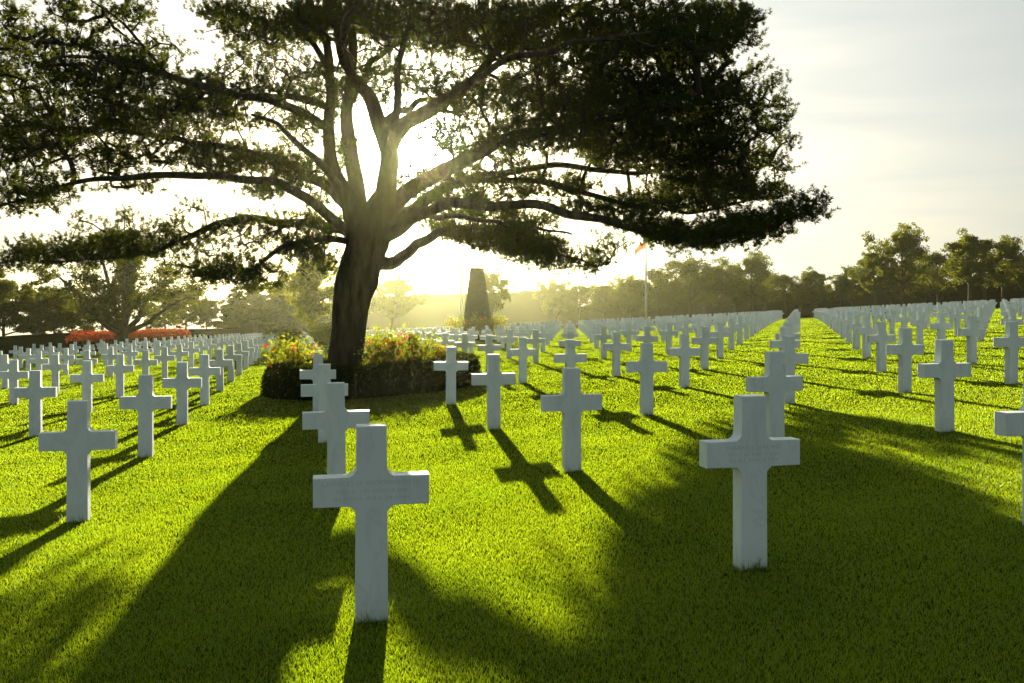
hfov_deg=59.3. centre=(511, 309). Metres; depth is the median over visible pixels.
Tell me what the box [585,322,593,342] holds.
marble cross
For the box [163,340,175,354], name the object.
marble cross
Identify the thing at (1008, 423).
marble cross
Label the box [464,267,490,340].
obelisk
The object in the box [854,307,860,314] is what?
marble cross
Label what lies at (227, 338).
marble cross
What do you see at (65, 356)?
marble cross
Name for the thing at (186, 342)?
marble cross
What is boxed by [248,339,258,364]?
marble cross
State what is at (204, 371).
marble cross
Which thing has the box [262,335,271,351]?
marble cross
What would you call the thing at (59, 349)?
marble cross
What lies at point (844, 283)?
broadleaf tree
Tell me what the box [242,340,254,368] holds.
marble cross
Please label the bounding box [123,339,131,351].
marble cross
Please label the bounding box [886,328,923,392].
marble cross
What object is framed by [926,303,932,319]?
marble cross
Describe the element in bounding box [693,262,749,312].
broadleaf tree
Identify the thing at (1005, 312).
marble cross
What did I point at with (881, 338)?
marble cross
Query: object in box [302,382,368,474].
marble cross
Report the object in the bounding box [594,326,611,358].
marble cross
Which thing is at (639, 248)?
flagpole
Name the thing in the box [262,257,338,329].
weeping tree
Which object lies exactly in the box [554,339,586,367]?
marble cross
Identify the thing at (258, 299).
conifer
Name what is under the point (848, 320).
marble cross
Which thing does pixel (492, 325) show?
rose bush
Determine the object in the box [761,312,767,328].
marble cross
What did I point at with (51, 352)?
marble cross
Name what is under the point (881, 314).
marble cross
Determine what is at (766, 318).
marble cross
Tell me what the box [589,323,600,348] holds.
marble cross
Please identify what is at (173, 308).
pine tree
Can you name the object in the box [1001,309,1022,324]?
marble cross
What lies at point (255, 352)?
marble cross
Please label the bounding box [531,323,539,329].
marble cross
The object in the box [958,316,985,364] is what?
marble cross
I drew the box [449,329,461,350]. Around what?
marble cross
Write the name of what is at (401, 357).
rose bush
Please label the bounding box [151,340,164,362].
marble cross
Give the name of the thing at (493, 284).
broadleaf tree
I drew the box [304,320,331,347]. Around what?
shrub
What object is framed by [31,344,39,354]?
marble cross
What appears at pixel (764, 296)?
broadleaf tree
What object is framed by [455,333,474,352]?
marble cross
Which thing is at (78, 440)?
marble cross
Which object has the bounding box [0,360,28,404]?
marble cross
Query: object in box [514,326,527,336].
marble cross
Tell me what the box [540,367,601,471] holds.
marble cross
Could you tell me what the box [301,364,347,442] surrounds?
marble cross
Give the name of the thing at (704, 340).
marble cross
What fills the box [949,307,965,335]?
marble cross
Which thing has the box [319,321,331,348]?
shrub
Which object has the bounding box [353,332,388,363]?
rose bush
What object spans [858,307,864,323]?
marble cross
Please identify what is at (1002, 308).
marble cross
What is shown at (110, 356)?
marble cross
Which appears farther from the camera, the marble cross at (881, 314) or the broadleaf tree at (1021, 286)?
the broadleaf tree at (1021, 286)
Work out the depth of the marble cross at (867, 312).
46.53 m
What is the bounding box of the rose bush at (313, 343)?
[309,342,322,357]
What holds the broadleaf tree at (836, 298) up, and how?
on the ground at (590, 366)
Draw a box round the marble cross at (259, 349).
[257,337,265,357]
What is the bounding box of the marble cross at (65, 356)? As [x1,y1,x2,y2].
[59,348,74,374]
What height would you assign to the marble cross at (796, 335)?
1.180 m
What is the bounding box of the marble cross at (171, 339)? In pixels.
[170,337,175,351]
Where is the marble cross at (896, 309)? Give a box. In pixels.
[894,305,897,322]
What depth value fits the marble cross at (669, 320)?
55.04 m
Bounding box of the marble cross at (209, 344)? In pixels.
[203,339,215,359]
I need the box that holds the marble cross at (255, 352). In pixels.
[248,338,262,360]
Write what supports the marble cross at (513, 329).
on the ground at (590, 366)
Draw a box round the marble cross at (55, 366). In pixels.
[43,354,67,392]
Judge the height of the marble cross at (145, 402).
1.180 m
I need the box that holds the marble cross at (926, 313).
[923,306,931,328]
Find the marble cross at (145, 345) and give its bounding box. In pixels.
[138,342,152,351]
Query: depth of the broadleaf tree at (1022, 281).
120.01 m
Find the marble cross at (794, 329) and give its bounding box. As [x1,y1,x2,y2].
[779,318,799,332]
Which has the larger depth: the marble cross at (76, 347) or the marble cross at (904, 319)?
the marble cross at (76, 347)
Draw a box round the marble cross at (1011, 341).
[993,321,1023,383]
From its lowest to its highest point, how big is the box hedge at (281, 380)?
0.996 m
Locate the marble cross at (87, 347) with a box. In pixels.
[80,345,95,355]
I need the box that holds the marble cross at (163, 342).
[161,337,166,345]
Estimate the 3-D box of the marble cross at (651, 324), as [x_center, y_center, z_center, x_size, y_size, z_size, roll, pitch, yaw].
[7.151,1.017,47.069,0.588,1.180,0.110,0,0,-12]
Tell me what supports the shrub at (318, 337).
on the ground at (590, 366)
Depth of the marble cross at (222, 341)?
47.97 m
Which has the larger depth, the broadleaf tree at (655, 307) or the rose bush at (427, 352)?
the broadleaf tree at (655, 307)
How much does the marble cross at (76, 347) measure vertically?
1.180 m
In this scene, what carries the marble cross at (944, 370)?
on the ground at (590, 366)
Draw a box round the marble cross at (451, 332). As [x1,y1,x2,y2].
[447,327,453,339]
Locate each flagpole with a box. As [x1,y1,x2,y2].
[460,220,461,321]
[635,243,646,319]
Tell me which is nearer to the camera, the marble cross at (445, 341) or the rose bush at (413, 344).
the rose bush at (413, 344)
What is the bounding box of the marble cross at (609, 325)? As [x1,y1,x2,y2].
[604,320,614,339]
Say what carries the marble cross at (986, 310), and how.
on the ground at (590, 366)
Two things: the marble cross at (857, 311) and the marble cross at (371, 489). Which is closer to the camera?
the marble cross at (371, 489)
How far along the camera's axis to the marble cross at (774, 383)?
9.21 m
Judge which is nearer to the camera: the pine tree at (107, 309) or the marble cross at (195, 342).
the marble cross at (195, 342)
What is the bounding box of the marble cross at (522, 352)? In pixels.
[509,337,535,382]
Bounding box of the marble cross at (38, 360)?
[29,351,48,369]
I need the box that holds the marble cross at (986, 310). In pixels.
[983,304,992,328]
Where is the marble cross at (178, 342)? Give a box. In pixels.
[173,339,184,346]
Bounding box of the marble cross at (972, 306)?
[969,302,977,315]
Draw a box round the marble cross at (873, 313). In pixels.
[869,307,879,327]
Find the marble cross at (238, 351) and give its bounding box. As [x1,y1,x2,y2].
[234,343,248,374]
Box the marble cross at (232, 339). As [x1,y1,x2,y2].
[229,335,236,344]
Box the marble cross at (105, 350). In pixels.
[98,343,107,365]
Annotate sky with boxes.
[0,0,1023,335]
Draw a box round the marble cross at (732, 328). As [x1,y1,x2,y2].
[723,319,740,349]
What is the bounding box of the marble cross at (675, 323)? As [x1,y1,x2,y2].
[670,317,681,337]
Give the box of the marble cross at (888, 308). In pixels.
[885,305,890,321]
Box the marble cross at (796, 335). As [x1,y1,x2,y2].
[775,323,799,339]
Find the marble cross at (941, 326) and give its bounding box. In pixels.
[929,313,952,339]
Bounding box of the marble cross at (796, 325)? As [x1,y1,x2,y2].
[782,316,799,326]
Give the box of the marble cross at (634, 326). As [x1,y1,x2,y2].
[631,320,640,339]
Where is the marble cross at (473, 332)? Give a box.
[472,327,478,341]
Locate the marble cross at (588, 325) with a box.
[583,321,589,338]
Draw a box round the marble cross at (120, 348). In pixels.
[114,342,126,353]
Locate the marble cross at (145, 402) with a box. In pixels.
[119,375,171,457]
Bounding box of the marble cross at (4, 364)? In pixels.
[0,354,9,388]
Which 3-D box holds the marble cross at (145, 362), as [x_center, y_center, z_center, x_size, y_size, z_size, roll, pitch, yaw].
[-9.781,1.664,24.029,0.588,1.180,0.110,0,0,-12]
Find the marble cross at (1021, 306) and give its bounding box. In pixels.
[1018,300,1023,319]
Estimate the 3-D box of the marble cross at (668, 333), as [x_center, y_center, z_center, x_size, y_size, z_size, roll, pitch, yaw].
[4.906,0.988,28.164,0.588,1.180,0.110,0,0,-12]
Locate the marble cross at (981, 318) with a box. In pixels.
[977,308,989,340]
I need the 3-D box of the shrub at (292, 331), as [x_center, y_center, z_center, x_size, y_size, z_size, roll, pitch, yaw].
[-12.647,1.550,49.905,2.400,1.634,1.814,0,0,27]
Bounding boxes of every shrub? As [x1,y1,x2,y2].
[264,324,303,350]
[279,323,302,346]
[303,327,330,349]
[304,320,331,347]
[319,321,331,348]
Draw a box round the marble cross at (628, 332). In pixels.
[620,323,636,351]
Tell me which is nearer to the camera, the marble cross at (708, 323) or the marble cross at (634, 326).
the marble cross at (708, 323)
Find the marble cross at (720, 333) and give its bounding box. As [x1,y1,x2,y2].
[709,322,730,358]
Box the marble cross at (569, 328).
[561,326,578,337]
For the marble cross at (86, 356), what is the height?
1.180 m
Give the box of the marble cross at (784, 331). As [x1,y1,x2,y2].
[770,327,799,350]
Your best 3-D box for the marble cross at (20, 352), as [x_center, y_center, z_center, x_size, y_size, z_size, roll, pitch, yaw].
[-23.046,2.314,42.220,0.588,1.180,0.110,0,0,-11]
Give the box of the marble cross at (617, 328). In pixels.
[611,321,623,331]
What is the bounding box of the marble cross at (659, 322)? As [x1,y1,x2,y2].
[655,317,665,330]
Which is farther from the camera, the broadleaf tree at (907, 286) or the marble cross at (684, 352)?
the broadleaf tree at (907, 286)
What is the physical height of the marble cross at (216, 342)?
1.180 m
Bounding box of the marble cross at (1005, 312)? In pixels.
[1000,304,1016,318]
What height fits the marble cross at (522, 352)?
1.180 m
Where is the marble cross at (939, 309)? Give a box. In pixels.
[932,306,946,316]
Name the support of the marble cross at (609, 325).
on the ground at (590, 366)
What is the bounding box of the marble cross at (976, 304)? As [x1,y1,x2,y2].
[975,300,980,315]
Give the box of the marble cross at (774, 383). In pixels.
[745,351,802,437]
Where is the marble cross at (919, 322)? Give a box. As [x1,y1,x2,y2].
[910,311,929,344]
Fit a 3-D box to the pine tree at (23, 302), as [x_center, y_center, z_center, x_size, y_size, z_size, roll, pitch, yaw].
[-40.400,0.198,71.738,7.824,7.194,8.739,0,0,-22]
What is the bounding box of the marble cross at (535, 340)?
[527,330,545,363]
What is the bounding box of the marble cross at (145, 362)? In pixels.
[134,350,157,374]
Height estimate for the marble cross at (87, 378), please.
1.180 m
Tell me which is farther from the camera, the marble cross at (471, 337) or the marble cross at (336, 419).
the marble cross at (471, 337)
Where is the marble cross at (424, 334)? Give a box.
[420,328,427,344]
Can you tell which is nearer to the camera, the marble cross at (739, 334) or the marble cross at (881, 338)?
the marble cross at (881, 338)
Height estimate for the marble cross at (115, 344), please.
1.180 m
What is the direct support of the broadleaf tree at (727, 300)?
on the ground at (590, 366)
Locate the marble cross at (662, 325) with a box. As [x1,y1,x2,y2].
[657,319,665,340]
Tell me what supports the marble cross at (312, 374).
on the ground at (590, 366)
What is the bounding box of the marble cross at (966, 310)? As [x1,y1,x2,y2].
[960,303,972,325]
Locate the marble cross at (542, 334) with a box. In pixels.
[538,326,550,351]
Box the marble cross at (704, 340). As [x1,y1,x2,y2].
[691,326,716,369]
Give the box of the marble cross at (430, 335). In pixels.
[422,332,437,350]
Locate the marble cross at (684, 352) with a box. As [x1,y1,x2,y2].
[668,334,699,387]
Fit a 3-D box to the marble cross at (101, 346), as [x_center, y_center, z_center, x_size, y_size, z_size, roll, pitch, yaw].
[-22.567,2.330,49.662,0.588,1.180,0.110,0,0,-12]
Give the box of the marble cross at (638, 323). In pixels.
[636,318,642,333]
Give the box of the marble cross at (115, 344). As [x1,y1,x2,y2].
[110,340,118,353]
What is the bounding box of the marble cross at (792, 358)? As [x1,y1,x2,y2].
[782,336,807,403]
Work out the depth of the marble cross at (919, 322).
26.46 m
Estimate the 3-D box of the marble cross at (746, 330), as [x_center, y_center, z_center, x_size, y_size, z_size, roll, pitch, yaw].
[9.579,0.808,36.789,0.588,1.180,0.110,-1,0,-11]
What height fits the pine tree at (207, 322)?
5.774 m
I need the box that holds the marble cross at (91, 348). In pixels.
[82,342,94,350]
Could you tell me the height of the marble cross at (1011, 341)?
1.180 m
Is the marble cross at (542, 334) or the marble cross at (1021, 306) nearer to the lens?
the marble cross at (542, 334)
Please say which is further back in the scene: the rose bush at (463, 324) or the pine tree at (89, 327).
the pine tree at (89, 327)
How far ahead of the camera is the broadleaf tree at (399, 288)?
148.82 m
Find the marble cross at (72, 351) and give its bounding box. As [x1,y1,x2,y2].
[69,344,78,364]
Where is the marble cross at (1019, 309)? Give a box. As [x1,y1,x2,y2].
[1015,299,1021,315]
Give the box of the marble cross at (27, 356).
[20,348,35,370]
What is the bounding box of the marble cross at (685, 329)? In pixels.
[677,320,692,333]
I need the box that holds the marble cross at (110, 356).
[101,347,115,376]
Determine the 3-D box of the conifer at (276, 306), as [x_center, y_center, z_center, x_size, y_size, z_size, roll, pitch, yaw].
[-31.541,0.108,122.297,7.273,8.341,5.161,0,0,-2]
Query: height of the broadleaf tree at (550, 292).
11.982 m
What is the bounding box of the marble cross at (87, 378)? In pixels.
[70,361,103,412]
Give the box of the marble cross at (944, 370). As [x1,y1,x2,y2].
[917,340,970,431]
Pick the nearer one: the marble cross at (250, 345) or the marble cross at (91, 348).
the marble cross at (250, 345)
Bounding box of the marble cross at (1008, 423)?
[994,371,1023,524]
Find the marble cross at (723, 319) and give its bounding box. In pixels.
[719,314,728,326]
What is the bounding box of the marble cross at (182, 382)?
[162,362,201,424]
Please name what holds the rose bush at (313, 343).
on the ground at (590, 366)
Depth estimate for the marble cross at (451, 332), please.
54.92 m
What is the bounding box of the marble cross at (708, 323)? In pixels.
[702,316,714,334]
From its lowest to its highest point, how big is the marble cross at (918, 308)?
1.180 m
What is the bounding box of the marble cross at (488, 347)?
[478,335,500,371]
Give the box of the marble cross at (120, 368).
[106,354,133,397]
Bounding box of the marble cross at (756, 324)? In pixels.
[754,313,761,332]
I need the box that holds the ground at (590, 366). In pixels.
[0,308,1023,682]
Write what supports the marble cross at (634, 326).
on the ground at (590, 366)
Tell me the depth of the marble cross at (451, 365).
15.47 m
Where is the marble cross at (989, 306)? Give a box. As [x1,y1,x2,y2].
[982,301,993,321]
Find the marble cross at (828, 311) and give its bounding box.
[824,309,829,326]
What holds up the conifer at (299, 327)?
on the ground at (590, 366)
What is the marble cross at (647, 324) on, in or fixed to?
on the ground at (590, 366)
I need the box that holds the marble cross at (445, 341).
[436,333,453,349]
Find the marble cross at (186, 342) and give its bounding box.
[181,338,188,347]
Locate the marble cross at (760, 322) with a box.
[758,312,764,330]
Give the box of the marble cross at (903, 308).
[898,305,909,312]
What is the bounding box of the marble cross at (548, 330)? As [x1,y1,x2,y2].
[546,324,553,345]
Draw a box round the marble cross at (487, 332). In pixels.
[480,329,495,354]
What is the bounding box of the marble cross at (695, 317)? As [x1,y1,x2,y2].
[690,315,700,332]
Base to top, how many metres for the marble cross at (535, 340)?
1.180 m
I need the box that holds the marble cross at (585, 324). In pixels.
[581,320,586,335]
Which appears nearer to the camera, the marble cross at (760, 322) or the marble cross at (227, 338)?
the marble cross at (760, 322)
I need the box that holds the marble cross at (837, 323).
[832,310,840,333]
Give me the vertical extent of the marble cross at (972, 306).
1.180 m
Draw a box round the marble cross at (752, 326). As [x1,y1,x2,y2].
[749,314,757,335]
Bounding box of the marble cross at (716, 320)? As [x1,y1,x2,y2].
[711,315,722,330]
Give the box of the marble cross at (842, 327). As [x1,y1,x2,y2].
[835,311,845,337]
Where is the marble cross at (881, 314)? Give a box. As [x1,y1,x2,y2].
[876,308,888,321]
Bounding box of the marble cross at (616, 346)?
[603,332,629,376]
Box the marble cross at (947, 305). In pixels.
[943,302,949,317]
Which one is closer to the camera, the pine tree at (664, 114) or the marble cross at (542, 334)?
the pine tree at (664, 114)
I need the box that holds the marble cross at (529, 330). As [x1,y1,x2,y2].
[523,324,532,337]
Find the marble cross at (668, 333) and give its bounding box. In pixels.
[659,323,677,354]
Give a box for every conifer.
[214,286,254,332]
[228,280,281,332]
[253,280,306,332]
[282,272,331,339]
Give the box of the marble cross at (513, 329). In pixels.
[511,325,517,342]
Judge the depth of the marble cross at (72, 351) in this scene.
42.77 m
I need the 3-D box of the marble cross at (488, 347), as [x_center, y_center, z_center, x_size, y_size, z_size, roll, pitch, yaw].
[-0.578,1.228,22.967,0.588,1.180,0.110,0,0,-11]
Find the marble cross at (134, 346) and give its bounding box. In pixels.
[132,340,139,359]
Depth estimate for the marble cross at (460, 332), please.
51.51 m
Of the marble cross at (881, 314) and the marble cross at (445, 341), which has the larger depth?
the marble cross at (881, 314)
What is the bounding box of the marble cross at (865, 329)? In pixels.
[855,317,875,358]
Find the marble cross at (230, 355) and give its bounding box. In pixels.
[223,345,241,381]
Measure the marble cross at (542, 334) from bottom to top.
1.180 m
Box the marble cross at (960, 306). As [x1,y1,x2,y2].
[954,302,963,313]
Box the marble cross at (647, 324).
[640,321,654,330]
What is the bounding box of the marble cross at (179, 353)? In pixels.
[170,344,188,361]
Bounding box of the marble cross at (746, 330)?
[742,315,753,339]
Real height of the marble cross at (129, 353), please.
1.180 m
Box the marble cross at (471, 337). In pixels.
[468,329,477,352]
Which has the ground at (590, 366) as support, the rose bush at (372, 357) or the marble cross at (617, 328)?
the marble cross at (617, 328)
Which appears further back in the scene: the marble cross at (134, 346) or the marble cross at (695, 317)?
the marble cross at (695, 317)
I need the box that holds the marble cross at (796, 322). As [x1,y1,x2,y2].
[785,314,799,332]
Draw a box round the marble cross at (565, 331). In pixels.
[563,324,576,332]
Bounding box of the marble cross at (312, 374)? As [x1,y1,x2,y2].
[300,354,335,410]
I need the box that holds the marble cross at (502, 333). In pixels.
[496,326,506,347]
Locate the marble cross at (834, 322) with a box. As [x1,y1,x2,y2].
[829,310,835,330]
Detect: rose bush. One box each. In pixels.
[261,331,296,365]
[276,335,316,363]
[289,335,324,359]
[309,342,322,357]
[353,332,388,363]
[364,323,403,360]
[364,326,407,363]
[387,328,420,360]
[394,322,439,360]
[417,332,443,358]
[428,342,456,357]
[441,314,461,339]
[453,315,471,332]
[469,312,488,340]
[480,312,501,335]
[490,312,508,336]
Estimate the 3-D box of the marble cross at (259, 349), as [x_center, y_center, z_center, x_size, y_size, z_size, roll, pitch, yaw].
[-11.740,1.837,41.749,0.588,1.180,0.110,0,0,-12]
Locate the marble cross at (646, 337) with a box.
[636,326,657,342]
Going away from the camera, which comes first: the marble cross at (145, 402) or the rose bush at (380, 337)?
the marble cross at (145, 402)
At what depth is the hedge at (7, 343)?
73.00 m
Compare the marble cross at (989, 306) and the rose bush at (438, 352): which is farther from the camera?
the marble cross at (989, 306)
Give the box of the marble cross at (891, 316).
[884,309,899,334]
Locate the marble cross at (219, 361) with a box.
[209,349,232,390]
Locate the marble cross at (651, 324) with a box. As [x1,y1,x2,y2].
[643,318,653,326]
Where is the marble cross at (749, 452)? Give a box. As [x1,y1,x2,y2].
[699,394,799,570]
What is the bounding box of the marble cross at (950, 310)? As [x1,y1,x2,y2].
[945,303,953,323]
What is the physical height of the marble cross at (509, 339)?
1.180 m
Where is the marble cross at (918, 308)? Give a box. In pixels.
[916,304,922,310]
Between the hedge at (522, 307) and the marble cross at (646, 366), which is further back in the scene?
the hedge at (522, 307)
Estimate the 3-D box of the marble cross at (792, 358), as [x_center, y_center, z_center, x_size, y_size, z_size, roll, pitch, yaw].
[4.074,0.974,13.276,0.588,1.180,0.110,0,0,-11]
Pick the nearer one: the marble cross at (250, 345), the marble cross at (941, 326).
the marble cross at (941, 326)
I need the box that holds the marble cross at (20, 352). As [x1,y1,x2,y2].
[14,347,25,367]
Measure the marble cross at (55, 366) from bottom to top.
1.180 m
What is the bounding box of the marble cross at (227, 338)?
[226,336,232,352]
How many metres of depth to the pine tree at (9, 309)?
69.39 m
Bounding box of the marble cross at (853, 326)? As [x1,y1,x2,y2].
[846,315,861,349]
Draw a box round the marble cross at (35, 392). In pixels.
[14,370,56,436]
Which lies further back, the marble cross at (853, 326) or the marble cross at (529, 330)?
the marble cross at (529, 330)
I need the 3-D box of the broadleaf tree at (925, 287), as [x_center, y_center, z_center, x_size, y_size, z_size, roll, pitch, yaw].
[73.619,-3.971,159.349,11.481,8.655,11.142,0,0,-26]
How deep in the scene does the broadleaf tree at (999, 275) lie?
124.64 m
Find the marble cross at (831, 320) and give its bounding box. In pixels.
[826,309,833,328]
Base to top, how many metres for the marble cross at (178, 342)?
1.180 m
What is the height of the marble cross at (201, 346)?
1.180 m
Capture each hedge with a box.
[0,328,236,355]
[65,327,190,353]
[223,308,331,338]
[260,351,481,400]
[329,290,577,335]
[557,279,1023,328]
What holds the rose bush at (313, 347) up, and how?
on the flower bed soil
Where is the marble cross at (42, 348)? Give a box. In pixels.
[35,345,47,363]
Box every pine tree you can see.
[0,0,840,366]
[0,268,58,335]
[0,269,15,324]
[7,280,67,333]
[14,285,82,333]
[29,233,209,351]
[48,297,98,332]
[62,296,108,331]
[135,288,199,329]
[145,281,220,328]
[194,296,227,328]
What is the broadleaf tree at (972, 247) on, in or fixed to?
on the ground at (590, 366)
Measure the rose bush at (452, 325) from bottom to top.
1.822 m
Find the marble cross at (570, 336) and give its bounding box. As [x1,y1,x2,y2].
[559,331,580,346]
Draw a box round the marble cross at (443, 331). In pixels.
[438,328,449,339]
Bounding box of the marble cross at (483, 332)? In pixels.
[481,326,492,334]
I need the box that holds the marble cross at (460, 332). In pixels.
[458,327,466,341]
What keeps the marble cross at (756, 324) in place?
on the ground at (590, 366)
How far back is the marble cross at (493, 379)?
12.04 m
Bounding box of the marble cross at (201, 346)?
[194,340,208,363]
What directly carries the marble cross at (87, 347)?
on the ground at (590, 366)
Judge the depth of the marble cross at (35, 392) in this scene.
13.70 m
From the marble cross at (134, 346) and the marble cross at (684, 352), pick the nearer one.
the marble cross at (684, 352)
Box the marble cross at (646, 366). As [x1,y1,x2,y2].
[626,343,667,414]
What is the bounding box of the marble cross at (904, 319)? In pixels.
[896,310,912,327]
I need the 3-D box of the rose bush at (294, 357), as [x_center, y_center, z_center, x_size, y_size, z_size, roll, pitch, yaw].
[-4.812,1.136,20.083,0.874,1.132,0.878,0,0,-16]
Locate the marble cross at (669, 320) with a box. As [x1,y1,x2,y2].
[666,316,673,322]
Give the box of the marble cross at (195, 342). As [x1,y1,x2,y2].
[189,337,198,352]
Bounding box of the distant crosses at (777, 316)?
[180,298,1023,347]
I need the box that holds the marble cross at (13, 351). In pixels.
[9,346,18,359]
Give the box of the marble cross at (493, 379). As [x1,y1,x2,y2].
[471,354,515,429]
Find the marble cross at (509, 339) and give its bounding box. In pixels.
[500,329,517,358]
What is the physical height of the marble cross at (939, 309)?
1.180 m
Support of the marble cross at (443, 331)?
on the ground at (590, 366)
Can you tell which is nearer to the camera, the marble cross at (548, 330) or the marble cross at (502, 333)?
the marble cross at (502, 333)
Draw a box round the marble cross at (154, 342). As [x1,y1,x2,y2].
[150,338,160,354]
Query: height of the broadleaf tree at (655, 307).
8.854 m
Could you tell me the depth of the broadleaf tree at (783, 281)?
154.29 m
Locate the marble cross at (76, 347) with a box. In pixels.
[74,342,80,358]
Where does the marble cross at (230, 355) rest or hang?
on the ground at (590, 366)
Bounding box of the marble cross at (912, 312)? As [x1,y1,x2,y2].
[907,305,915,325]
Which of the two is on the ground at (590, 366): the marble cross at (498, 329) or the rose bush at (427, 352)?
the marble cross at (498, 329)
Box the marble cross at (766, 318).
[764,311,769,326]
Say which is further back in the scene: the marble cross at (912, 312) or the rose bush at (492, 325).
the rose bush at (492, 325)
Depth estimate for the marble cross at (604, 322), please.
53.87 m
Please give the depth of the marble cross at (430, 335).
33.19 m
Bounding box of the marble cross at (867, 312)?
[863,307,871,316]
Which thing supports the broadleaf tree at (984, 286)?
on the ground at (590, 366)
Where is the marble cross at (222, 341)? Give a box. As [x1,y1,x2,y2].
[218,337,227,354]
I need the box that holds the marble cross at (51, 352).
[44,346,58,363]
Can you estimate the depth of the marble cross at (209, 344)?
41.11 m
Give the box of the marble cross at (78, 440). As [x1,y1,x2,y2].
[38,400,117,522]
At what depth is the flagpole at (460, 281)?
149.85 m
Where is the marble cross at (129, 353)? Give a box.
[121,345,137,364]
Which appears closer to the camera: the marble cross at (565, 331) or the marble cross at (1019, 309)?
the marble cross at (565, 331)
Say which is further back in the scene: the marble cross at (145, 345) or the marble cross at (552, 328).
the marble cross at (552, 328)
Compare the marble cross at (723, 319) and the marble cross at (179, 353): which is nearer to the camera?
the marble cross at (179, 353)
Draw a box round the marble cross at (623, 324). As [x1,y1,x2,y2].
[620,319,626,336]
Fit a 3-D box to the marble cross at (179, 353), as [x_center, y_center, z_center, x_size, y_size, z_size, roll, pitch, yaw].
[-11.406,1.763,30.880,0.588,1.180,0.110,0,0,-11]
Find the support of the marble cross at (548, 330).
on the ground at (590, 366)
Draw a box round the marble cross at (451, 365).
[434,347,467,404]
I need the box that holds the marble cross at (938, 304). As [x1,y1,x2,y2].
[933,303,943,310]
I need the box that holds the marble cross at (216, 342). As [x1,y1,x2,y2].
[211,338,222,357]
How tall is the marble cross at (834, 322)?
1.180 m
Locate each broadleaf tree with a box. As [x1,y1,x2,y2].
[368,273,436,330]
[484,266,514,317]
[531,277,579,320]
[548,284,606,319]
[582,281,633,318]
[590,286,631,314]
[608,273,653,324]
[614,285,679,316]
[627,268,688,315]
[642,279,691,317]
[651,255,730,320]
[671,274,731,313]
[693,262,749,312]
[699,279,759,312]
[717,250,774,311]
[738,273,794,310]
[761,273,804,317]
[783,282,826,316]
[791,266,836,316]
[813,279,868,306]
[830,265,872,306]
[841,246,900,306]
[855,265,923,304]
[861,222,930,306]
[898,266,956,302]
[910,248,964,301]
[938,228,1011,300]
[946,259,1022,299]
[966,235,1023,301]
[1004,263,1023,290]
[1016,258,1023,284]
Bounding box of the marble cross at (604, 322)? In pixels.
[599,319,607,325]
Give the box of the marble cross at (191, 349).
[183,341,199,367]
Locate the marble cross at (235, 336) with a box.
[234,335,239,350]
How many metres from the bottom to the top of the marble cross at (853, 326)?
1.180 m
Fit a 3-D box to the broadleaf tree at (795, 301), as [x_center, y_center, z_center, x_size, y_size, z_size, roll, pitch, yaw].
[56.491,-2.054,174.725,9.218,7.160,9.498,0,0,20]
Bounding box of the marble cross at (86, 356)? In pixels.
[76,350,97,363]
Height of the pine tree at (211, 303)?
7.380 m
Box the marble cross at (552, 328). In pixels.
[550,323,556,340]
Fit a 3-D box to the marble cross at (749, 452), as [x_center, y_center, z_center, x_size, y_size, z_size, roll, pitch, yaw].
[1.386,1.088,5.245,0.588,1.180,0.111,0,0,-13]
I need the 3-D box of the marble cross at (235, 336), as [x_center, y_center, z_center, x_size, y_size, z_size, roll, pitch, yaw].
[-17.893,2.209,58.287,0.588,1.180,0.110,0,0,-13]
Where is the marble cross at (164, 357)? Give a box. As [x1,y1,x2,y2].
[154,347,174,378]
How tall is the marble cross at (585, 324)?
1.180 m
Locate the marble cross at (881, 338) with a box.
[866,322,895,371]
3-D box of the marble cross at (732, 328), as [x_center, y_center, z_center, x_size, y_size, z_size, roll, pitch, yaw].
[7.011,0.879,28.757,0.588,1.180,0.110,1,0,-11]
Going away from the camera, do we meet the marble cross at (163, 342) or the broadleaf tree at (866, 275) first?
the marble cross at (163, 342)
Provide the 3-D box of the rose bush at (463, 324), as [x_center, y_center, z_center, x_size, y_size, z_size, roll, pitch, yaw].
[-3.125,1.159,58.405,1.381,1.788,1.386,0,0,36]
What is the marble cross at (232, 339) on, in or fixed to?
on the ground at (590, 366)
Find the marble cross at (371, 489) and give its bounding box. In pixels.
[313,423,428,622]
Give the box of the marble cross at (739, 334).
[735,317,747,344]
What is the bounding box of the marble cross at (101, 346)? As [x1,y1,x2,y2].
[97,341,108,353]
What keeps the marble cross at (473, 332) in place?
on the ground at (590, 366)
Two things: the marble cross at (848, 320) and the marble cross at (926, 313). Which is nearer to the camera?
the marble cross at (848, 320)
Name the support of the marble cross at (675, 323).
on the ground at (590, 366)
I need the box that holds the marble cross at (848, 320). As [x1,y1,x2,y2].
[840,312,852,342]
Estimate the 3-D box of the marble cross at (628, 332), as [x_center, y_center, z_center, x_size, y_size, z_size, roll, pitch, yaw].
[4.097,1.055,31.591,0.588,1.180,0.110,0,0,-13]
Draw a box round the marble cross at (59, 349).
[54,343,62,361]
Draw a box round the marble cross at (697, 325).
[691,318,704,336]
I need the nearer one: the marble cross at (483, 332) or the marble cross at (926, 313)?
the marble cross at (926, 313)
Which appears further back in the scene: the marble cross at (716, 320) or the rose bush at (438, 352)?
the marble cross at (716, 320)
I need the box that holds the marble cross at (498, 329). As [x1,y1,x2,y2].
[494,325,500,341]
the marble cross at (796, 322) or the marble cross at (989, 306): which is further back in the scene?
the marble cross at (989, 306)
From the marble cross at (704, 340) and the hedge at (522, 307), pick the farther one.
the hedge at (522, 307)
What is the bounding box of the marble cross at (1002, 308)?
[1000,302,1012,318]
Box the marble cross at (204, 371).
[189,354,220,405]

